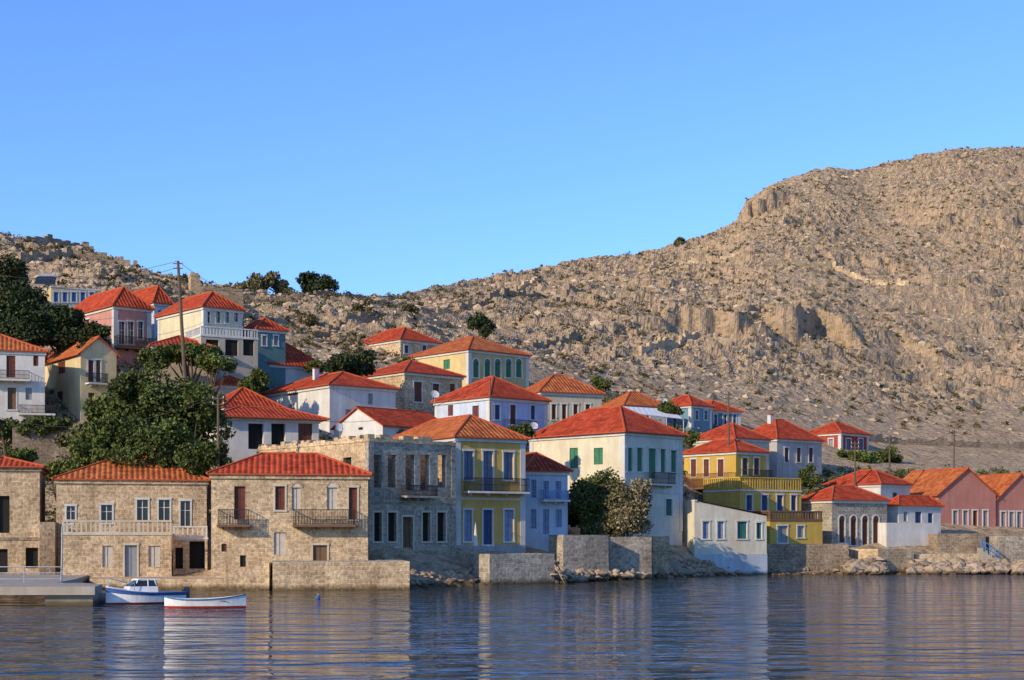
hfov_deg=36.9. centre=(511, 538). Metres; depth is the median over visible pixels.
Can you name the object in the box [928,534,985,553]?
walls
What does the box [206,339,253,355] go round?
windows
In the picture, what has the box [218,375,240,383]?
ridge caps
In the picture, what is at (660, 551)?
walls
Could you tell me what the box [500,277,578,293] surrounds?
stones
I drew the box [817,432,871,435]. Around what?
eaves
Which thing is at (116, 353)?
eaves
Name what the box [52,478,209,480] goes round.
eaves
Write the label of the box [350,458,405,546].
window frames
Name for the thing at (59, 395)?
windows
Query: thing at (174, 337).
ridge caps
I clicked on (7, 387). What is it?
window surrounds
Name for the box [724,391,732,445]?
utility pole
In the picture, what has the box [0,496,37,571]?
windows
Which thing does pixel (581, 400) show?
walls
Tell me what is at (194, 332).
balustrade
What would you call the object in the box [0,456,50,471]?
ridge caps
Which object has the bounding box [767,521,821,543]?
walls
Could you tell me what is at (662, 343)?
stones
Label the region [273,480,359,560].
window surrounds
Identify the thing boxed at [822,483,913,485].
eaves
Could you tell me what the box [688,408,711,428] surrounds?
corner pilasters
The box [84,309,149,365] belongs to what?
walls
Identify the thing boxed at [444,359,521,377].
windows
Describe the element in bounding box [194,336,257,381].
walls
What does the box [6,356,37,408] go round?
windows
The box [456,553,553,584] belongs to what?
walls
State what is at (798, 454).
windows
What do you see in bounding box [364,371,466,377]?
eaves
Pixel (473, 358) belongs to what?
yellow villa
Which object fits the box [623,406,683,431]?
white awning
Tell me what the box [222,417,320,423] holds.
cornice
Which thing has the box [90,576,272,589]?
stone quay
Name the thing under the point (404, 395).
walls
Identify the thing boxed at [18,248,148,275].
stones
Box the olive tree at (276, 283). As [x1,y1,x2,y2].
[260,270,295,293]
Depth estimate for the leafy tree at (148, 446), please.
119.90 m
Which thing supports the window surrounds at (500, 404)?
attached to the walls at (523, 411)
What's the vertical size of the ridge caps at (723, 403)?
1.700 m
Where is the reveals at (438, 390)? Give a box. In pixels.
[421,382,454,401]
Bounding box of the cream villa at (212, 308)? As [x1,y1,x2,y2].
[153,291,246,340]
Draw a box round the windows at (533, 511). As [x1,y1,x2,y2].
[531,480,560,533]
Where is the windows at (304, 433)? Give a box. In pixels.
[225,423,311,448]
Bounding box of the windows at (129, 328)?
[84,320,141,343]
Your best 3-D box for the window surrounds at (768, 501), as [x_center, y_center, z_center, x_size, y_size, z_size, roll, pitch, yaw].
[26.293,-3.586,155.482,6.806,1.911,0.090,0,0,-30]
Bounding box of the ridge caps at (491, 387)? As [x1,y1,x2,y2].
[430,376,551,402]
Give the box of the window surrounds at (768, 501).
[745,494,797,510]
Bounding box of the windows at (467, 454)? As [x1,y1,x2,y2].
[464,451,511,543]
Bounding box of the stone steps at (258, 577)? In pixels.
[224,562,272,589]
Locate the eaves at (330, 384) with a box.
[260,384,399,394]
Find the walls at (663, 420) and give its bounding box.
[634,409,665,424]
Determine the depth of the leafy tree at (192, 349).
148.72 m
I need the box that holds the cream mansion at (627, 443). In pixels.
[528,405,688,544]
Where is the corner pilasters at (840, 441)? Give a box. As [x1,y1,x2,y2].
[838,435,868,449]
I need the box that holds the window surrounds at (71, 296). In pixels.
[52,291,95,302]
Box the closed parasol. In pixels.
[472,523,478,552]
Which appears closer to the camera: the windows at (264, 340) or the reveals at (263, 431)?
the reveals at (263, 431)
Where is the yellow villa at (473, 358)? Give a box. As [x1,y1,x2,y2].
[406,336,532,388]
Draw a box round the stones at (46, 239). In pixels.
[24,234,136,267]
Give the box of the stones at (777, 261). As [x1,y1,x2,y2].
[754,258,908,285]
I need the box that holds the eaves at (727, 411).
[712,410,743,411]
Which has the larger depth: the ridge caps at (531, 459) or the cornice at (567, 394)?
the cornice at (567, 394)
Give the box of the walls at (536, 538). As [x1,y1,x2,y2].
[525,475,567,551]
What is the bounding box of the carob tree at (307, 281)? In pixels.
[295,270,339,292]
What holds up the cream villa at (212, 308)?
on the rocky hillside terrain
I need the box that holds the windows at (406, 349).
[405,345,425,352]
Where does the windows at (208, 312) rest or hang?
in the cream villa at (212, 308)
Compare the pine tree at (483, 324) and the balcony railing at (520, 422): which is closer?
the balcony railing at (520, 422)
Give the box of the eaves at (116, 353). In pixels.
[45,337,120,363]
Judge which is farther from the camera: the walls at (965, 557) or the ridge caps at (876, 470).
the ridge caps at (876, 470)
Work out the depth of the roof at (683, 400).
192.92 m
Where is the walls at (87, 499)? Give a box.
[56,483,206,569]
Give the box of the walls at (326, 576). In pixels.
[272,560,409,590]
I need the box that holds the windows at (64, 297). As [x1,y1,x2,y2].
[54,292,93,301]
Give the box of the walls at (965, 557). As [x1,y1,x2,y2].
[914,554,978,562]
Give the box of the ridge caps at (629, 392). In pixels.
[602,391,660,405]
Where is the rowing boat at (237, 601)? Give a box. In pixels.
[164,594,245,607]
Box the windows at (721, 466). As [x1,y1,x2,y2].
[692,458,757,476]
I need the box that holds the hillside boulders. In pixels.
[0,147,1023,434]
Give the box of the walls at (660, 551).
[644,536,668,569]
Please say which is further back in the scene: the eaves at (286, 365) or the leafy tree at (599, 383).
the leafy tree at (599, 383)
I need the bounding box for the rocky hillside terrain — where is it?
[0,146,1023,585]
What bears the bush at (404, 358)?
on the rocky hillside terrain
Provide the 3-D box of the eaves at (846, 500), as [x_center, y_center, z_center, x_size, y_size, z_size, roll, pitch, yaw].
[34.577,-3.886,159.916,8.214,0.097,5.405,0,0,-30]
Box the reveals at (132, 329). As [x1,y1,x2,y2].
[83,319,142,343]
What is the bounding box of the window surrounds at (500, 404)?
[493,403,536,424]
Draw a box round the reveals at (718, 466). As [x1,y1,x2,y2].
[691,458,758,476]
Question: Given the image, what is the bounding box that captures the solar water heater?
[34,273,56,285]
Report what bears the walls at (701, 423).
on the rocky hillside terrain
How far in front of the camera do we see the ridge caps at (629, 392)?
189.50 m
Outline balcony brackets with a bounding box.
[222,527,351,529]
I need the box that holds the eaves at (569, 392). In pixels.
[534,391,605,394]
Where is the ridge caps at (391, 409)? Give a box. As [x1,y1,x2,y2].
[355,406,428,412]
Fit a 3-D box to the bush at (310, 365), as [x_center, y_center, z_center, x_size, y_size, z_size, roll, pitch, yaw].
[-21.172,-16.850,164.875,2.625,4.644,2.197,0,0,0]
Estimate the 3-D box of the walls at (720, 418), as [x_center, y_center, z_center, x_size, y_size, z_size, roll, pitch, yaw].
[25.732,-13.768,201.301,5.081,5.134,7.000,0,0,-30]
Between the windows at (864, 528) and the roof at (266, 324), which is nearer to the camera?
the windows at (864, 528)
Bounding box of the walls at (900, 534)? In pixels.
[877,523,937,546]
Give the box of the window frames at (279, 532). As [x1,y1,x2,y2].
[279,488,296,554]
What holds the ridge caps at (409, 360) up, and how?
on the roof at (413, 366)
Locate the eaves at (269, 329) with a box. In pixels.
[243,328,289,332]
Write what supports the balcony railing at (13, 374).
attached to the walls at (36, 383)
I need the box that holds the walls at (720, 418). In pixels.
[712,413,739,427]
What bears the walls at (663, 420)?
on the rocky hillside terrain
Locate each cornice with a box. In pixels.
[0,351,45,359]
[0,467,46,475]
[42,286,99,291]
[54,480,208,484]
[63,533,172,534]
[84,306,152,315]
[150,303,171,306]
[191,334,258,339]
[209,475,369,479]
[214,385,237,388]
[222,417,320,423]
[243,329,286,334]
[262,385,396,396]
[269,364,324,370]
[365,372,463,379]
[368,339,440,345]
[433,397,548,405]
[525,471,569,475]
[537,392,602,396]
[624,405,658,408]
[678,405,712,409]
[683,452,767,456]
[696,438,770,442]
[703,489,801,491]
[712,411,741,413]
[767,520,822,520]
[771,439,822,443]
[801,500,888,503]
[816,433,869,436]
[824,484,911,487]
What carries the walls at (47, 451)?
on the rocky hillside terrain
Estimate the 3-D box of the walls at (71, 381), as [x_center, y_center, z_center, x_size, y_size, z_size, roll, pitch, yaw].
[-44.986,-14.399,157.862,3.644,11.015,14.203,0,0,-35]
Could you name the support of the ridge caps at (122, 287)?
on the roof at (126, 297)
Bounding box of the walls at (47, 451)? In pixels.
[13,427,73,464]
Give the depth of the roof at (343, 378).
154.22 m
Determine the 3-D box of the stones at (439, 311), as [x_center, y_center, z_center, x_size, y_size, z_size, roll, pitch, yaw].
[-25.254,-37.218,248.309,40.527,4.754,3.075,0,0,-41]
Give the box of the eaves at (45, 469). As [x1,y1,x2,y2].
[0,466,49,471]
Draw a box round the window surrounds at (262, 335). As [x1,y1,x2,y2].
[261,334,279,346]
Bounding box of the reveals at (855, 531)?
[844,520,878,544]
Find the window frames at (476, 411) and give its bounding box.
[451,405,496,419]
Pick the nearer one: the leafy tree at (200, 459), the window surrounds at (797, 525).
the leafy tree at (200, 459)
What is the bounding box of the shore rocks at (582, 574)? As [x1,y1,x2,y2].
[550,566,670,582]
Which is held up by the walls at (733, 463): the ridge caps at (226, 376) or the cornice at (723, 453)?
the cornice at (723, 453)
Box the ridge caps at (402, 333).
[359,327,442,343]
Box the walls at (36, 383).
[0,354,44,426]
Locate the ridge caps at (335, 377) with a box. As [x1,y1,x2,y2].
[260,371,400,393]
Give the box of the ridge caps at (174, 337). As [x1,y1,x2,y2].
[148,335,215,346]
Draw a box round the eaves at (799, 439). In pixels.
[774,438,824,441]
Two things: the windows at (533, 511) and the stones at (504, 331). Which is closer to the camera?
the windows at (533, 511)
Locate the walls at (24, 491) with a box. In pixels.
[0,471,44,571]
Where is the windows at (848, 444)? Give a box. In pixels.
[829,439,861,449]
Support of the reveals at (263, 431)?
attached to the walls at (238, 446)
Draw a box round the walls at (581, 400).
[542,395,601,424]
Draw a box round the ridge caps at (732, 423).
[699,422,773,439]
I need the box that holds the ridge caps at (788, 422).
[753,419,825,440]
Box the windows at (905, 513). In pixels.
[904,512,931,522]
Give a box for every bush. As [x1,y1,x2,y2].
[0,418,29,456]
[4,415,72,439]
[6,446,38,462]
[45,461,66,501]
[53,424,84,455]
[276,300,285,305]
[300,313,319,326]
[303,359,324,376]
[351,299,372,311]
[396,356,417,362]
[508,421,535,452]
[673,237,684,246]
[683,429,699,448]
[797,463,822,493]
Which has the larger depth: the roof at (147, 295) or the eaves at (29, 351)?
the roof at (147, 295)
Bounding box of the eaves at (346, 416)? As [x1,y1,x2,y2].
[330,407,412,429]
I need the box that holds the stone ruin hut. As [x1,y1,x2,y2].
[200,285,242,316]
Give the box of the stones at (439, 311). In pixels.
[243,289,450,315]
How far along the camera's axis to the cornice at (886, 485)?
171.40 m
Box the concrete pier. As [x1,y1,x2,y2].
[0,583,105,604]
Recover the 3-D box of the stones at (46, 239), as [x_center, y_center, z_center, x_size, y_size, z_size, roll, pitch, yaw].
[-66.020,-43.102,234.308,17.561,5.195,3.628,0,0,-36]
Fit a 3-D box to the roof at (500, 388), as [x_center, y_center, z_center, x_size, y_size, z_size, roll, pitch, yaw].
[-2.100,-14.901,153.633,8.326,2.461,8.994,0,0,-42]
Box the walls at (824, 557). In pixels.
[767,544,848,570]
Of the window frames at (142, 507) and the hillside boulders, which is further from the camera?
the hillside boulders
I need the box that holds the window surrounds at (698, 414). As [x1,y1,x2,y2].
[694,409,708,420]
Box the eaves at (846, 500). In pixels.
[801,499,890,500]
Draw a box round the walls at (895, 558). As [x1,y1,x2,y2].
[849,549,913,573]
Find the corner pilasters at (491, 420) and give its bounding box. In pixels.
[435,400,547,426]
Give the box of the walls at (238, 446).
[206,420,318,461]
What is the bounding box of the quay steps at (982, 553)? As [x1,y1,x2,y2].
[977,548,995,561]
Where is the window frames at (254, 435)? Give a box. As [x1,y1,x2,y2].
[227,424,254,448]
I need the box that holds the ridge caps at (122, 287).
[73,286,155,309]
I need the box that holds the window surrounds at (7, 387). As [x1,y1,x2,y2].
[6,386,17,410]
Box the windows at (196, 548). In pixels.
[175,541,204,568]
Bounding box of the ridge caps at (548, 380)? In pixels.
[526,374,605,393]
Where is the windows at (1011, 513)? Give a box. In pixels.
[1001,512,1020,526]
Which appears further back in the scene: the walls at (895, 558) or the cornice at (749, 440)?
the cornice at (749, 440)
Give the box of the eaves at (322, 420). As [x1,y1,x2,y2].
[225,415,328,421]
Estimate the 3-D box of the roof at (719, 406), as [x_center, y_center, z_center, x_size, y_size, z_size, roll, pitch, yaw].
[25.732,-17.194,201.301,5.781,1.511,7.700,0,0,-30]
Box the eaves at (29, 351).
[0,349,48,362]
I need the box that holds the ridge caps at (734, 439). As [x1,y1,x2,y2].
[683,438,770,452]
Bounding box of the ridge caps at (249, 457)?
[206,452,372,474]
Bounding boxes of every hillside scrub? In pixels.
[0,145,1023,433]
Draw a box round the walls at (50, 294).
[40,288,99,311]
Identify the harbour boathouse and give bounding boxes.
[682,500,766,574]
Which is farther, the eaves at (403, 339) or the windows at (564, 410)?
the eaves at (403, 339)
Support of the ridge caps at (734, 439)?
on the eaves at (726, 451)
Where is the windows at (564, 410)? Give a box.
[552,404,589,419]
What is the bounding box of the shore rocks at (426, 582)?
[410,558,1023,587]
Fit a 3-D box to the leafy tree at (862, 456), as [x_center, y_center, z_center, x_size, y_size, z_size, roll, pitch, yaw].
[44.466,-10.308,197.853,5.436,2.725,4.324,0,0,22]
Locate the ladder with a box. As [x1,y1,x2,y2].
[554,561,567,583]
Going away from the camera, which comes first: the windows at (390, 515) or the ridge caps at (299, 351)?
the windows at (390, 515)
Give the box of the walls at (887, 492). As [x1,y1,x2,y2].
[860,487,909,498]
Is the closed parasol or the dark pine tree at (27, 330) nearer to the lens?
the closed parasol
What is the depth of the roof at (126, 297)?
167.68 m
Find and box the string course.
[0,537,39,539]
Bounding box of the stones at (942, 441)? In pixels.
[868,434,1023,449]
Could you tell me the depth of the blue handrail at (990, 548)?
155.76 m
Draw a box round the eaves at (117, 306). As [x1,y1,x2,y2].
[84,305,154,312]
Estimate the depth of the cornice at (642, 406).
187.18 m
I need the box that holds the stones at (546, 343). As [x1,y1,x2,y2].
[529,331,616,357]
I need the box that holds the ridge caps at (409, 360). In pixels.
[376,359,466,376]
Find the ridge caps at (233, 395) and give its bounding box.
[222,387,287,407]
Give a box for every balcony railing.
[0,370,54,413]
[86,373,107,382]
[114,335,151,347]
[218,509,354,524]
[503,419,536,429]
[540,490,569,499]
[683,469,772,487]
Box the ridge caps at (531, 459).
[525,452,573,471]
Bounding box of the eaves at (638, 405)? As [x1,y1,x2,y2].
[616,405,655,406]
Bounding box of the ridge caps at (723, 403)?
[705,400,743,410]
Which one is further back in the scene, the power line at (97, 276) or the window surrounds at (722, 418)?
the window surrounds at (722, 418)
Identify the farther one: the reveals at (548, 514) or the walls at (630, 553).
the walls at (630, 553)
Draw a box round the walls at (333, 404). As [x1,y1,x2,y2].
[267,388,395,437]
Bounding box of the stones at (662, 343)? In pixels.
[638,331,755,354]
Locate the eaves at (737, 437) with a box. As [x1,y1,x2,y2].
[700,437,772,439]
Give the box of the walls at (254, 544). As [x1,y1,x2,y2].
[211,478,367,577]
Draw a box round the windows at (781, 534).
[778,526,802,542]
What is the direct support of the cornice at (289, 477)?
on the walls at (254, 544)
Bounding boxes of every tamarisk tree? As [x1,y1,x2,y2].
[568,467,623,536]
[568,486,582,534]
[587,477,633,536]
[600,477,653,536]
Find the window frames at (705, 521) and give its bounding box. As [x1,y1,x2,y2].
[705,521,758,538]
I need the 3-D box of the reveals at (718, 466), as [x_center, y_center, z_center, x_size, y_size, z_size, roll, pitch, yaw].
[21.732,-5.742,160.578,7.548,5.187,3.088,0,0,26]
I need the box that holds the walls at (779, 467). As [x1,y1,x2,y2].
[769,441,821,481]
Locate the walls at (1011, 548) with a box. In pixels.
[986,536,1023,561]
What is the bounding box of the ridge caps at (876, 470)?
[821,469,914,485]
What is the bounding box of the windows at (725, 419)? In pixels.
[715,415,734,424]
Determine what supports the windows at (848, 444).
attached to the walls at (853, 439)
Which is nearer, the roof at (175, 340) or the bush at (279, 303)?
the roof at (175, 340)
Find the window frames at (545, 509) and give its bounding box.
[545,481,545,533]
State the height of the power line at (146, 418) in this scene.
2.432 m
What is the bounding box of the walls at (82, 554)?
[63,535,171,582]
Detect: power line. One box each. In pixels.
[0,267,176,287]
[1,261,176,278]
[3,396,215,426]
[182,264,264,300]
[221,380,487,421]
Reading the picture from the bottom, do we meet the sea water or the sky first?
the sea water
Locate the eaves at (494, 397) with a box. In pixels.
[431,396,551,402]
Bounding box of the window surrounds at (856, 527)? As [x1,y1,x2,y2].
[806,510,879,545]
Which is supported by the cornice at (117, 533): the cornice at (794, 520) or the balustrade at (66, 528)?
the balustrade at (66, 528)
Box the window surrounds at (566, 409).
[550,403,591,420]
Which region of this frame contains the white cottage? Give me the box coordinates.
[887,495,945,533]
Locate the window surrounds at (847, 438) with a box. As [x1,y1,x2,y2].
[827,437,863,449]
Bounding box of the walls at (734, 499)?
[703,491,800,518]
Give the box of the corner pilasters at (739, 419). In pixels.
[738,415,740,424]
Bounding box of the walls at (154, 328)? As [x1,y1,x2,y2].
[151,305,167,339]
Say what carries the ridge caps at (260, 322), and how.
on the eaves at (269, 329)
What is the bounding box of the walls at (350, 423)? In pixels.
[334,409,407,437]
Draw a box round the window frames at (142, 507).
[67,500,189,525]
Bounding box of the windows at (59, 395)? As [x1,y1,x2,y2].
[57,360,99,401]
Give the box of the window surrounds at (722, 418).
[713,413,736,425]
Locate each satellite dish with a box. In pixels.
[335,423,344,433]
[431,390,438,407]
[530,422,537,438]
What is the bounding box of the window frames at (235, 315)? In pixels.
[217,312,236,322]
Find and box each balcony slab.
[0,379,54,415]
[85,382,107,385]
[113,346,141,349]
[217,525,354,526]
[540,500,569,501]
[692,481,771,489]
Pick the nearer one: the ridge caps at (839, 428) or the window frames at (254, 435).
the window frames at (254, 435)
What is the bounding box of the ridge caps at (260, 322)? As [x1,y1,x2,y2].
[242,317,289,330]
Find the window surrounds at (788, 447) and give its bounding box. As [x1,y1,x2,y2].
[784,446,813,462]
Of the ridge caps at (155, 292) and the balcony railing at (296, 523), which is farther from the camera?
the ridge caps at (155, 292)
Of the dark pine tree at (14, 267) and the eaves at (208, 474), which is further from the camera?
the dark pine tree at (14, 267)
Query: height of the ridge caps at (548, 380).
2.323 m
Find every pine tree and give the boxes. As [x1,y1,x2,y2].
[0,256,30,291]
[0,277,49,334]
[0,316,52,347]
[28,303,86,354]
[323,348,376,376]
[466,311,495,338]
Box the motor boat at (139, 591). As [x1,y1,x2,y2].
[106,578,189,604]
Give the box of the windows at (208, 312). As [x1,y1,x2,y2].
[208,312,236,322]
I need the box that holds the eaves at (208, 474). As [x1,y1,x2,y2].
[207,473,371,476]
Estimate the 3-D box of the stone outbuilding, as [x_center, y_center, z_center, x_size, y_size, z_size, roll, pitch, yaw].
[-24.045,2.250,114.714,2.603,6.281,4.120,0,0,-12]
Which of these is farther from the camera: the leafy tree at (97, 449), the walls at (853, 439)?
the walls at (853, 439)
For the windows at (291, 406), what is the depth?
153.13 m
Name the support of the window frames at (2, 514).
attached to the windows at (31, 556)
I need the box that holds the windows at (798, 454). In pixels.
[785,448,811,461]
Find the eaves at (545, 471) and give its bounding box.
[525,470,571,471]
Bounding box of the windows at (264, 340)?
[263,336,276,344]
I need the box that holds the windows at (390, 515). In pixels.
[346,458,442,546]
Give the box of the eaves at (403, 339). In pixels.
[366,339,441,344]
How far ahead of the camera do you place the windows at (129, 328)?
166.41 m
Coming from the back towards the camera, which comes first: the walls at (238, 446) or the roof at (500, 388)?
the roof at (500, 388)
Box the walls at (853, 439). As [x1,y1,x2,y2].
[820,435,867,449]
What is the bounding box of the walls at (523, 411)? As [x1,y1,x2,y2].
[435,400,545,449]
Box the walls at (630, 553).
[609,537,651,578]
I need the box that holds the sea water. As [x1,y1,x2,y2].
[0,574,1023,679]
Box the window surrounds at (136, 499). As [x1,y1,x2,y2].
[64,498,191,525]
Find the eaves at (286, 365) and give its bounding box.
[268,363,304,366]
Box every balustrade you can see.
[62,520,171,532]
[185,326,257,337]
[703,477,800,490]
[752,511,822,519]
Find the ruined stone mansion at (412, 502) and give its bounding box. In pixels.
[257,434,456,552]
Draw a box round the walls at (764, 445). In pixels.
[693,441,768,488]
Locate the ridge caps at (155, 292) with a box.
[133,285,174,303]
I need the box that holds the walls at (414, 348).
[371,342,435,356]
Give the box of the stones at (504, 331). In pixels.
[413,313,514,334]
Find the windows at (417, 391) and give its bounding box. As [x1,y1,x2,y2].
[414,382,453,401]
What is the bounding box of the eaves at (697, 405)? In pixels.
[678,405,715,407]
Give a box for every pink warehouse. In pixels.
[903,467,999,526]
[977,473,1023,526]
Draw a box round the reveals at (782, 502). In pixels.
[751,495,795,510]
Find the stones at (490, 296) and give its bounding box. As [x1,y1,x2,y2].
[418,283,591,313]
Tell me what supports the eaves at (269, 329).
on the cornice at (271, 331)
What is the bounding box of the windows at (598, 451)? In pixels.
[570,448,674,515]
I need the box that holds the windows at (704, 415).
[695,411,705,419]
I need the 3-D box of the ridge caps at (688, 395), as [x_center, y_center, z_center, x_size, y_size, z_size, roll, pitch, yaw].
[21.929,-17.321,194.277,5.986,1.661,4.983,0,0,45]
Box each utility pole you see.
[173,261,186,378]
[212,395,223,467]
[489,377,490,419]
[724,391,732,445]
[851,441,858,485]
[886,435,893,474]
[950,430,957,467]
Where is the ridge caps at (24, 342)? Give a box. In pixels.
[0,334,48,351]
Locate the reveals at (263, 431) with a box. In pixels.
[229,423,304,443]
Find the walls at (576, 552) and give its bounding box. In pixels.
[549,535,608,571]
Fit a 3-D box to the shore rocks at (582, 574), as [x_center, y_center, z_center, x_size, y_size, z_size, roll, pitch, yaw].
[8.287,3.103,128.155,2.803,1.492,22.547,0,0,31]
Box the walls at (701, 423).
[667,408,711,431]
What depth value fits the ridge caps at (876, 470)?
173.72 m
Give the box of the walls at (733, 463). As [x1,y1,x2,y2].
[684,454,765,491]
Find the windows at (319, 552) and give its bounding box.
[222,482,356,566]
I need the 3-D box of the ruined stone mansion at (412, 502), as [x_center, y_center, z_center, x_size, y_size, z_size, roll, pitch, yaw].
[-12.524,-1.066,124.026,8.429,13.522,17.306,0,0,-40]
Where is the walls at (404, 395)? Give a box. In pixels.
[372,375,461,413]
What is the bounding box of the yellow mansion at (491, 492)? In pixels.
[393,414,530,552]
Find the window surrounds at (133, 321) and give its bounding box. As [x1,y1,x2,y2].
[83,317,143,345]
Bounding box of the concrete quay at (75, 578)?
[0,575,87,582]
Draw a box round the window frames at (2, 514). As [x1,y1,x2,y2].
[2,496,2,532]
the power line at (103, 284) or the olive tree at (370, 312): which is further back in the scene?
the olive tree at (370, 312)
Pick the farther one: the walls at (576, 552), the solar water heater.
the solar water heater
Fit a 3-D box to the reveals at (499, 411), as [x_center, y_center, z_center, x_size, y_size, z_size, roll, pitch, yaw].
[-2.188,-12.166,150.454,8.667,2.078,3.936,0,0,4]
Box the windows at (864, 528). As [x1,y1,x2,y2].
[809,512,878,544]
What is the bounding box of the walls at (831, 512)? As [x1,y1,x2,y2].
[801,503,886,545]
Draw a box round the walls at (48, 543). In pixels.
[40,522,57,574]
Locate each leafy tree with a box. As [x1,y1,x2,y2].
[59,427,117,478]
[68,392,126,455]
[76,320,112,348]
[94,413,151,454]
[95,366,189,449]
[103,422,184,468]
[137,344,170,381]
[144,376,235,479]
[145,418,193,449]
[160,341,222,382]
[173,438,232,535]
[193,351,238,398]
[237,367,269,393]
[590,374,610,390]
[656,400,684,427]
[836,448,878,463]
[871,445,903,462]
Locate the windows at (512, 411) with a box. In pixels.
[449,405,533,423]
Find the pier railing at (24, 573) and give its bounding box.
[0,566,61,582]
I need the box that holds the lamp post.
[60,523,74,582]
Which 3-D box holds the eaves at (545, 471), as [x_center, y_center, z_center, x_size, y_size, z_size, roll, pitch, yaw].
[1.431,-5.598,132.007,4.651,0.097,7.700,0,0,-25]
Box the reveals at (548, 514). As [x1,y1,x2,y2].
[548,481,561,533]
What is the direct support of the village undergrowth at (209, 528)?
on the rocky hillside terrain
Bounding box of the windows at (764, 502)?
[747,495,794,510]
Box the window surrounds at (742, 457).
[690,456,760,477]
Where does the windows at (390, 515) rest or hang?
in the ruined stone mansion at (412, 502)
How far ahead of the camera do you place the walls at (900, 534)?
159.09 m
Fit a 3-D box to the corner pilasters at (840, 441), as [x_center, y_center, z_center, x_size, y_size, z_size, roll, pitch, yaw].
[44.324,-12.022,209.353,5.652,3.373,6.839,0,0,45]
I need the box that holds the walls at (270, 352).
[243,332,284,387]
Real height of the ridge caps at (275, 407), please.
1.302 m
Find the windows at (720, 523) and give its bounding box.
[703,521,760,538]
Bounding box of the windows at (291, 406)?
[288,393,371,414]
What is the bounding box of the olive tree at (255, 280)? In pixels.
[234,272,268,290]
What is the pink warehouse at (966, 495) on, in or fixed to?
on the rocky hillside terrain
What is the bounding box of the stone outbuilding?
[172,526,207,574]
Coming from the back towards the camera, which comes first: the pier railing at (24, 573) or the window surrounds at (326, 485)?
the window surrounds at (326, 485)
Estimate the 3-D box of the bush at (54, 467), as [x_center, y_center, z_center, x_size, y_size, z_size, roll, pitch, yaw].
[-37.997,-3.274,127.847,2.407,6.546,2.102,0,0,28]
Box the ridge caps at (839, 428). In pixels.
[809,421,871,434]
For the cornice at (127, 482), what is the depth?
116.61 m
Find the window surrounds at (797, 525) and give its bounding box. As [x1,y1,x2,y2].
[776,524,805,543]
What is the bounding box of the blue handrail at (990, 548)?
[981,539,999,558]
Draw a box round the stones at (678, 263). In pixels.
[613,252,738,274]
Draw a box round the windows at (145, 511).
[67,500,189,525]
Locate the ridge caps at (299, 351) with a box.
[268,342,322,363]
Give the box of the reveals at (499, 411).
[448,405,534,419]
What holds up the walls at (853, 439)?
on the rocky hillside terrain
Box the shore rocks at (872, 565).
[840,556,1023,574]
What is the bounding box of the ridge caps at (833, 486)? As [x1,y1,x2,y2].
[801,485,891,500]
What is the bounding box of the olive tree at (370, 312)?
[343,308,378,317]
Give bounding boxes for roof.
[0,335,45,350]
[0,458,38,465]
[47,337,97,361]
[56,457,208,479]
[74,288,153,311]
[134,286,172,303]
[151,336,210,345]
[210,454,368,473]
[213,377,238,384]
[221,388,281,406]
[223,407,325,418]
[243,319,288,330]
[261,372,398,393]
[270,343,314,365]
[273,560,401,561]
[357,407,436,426]
[362,328,440,343]
[362,361,465,376]
[432,377,550,401]
[525,454,570,470]
[527,376,603,393]
[602,392,660,406]
[672,396,714,406]
[683,439,767,452]
[699,424,770,438]
[707,401,740,410]
[754,420,822,439]
[801,486,888,499]
[810,422,870,434]
[824,470,910,484]
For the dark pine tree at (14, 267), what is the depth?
177.15 m
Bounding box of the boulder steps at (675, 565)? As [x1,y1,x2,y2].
[669,555,688,573]
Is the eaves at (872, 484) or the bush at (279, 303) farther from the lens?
the bush at (279, 303)
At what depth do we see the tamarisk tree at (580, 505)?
132.65 m
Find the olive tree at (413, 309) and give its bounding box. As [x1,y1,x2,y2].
[400,303,418,313]
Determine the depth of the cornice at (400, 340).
197.03 m
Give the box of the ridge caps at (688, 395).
[669,394,715,406]
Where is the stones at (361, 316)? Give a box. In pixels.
[294,312,385,338]
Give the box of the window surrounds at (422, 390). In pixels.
[413,380,440,402]
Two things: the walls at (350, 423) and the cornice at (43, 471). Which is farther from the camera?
the walls at (350, 423)
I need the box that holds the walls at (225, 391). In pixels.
[215,388,235,399]
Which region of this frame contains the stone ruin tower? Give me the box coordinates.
[188,272,199,293]
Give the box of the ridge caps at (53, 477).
[51,456,210,480]
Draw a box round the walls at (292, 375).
[262,368,322,390]
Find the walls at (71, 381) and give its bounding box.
[45,338,115,420]
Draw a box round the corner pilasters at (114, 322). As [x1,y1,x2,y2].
[112,309,150,352]
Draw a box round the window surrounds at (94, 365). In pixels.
[87,358,101,382]
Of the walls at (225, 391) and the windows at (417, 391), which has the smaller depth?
the walls at (225, 391)
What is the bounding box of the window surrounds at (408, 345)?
[403,344,427,353]
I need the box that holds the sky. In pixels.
[0,0,1023,295]
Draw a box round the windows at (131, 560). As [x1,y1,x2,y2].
[102,545,159,576]
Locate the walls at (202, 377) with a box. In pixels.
[144,362,213,388]
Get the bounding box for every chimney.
[312,367,319,379]
[767,414,773,423]
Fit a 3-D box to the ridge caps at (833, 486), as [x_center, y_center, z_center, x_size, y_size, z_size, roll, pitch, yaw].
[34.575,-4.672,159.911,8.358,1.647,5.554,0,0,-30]
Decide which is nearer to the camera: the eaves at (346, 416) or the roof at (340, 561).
the roof at (340, 561)
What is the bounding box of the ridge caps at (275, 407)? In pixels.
[224,406,329,419]
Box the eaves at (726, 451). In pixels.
[683,451,769,454]
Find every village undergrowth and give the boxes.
[0,347,1020,521]
[0,358,1009,533]
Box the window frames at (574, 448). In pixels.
[574,448,628,470]
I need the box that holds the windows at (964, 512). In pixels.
[953,511,986,525]
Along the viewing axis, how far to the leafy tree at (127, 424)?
121.73 m
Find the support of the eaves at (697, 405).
on the cornice at (701, 407)

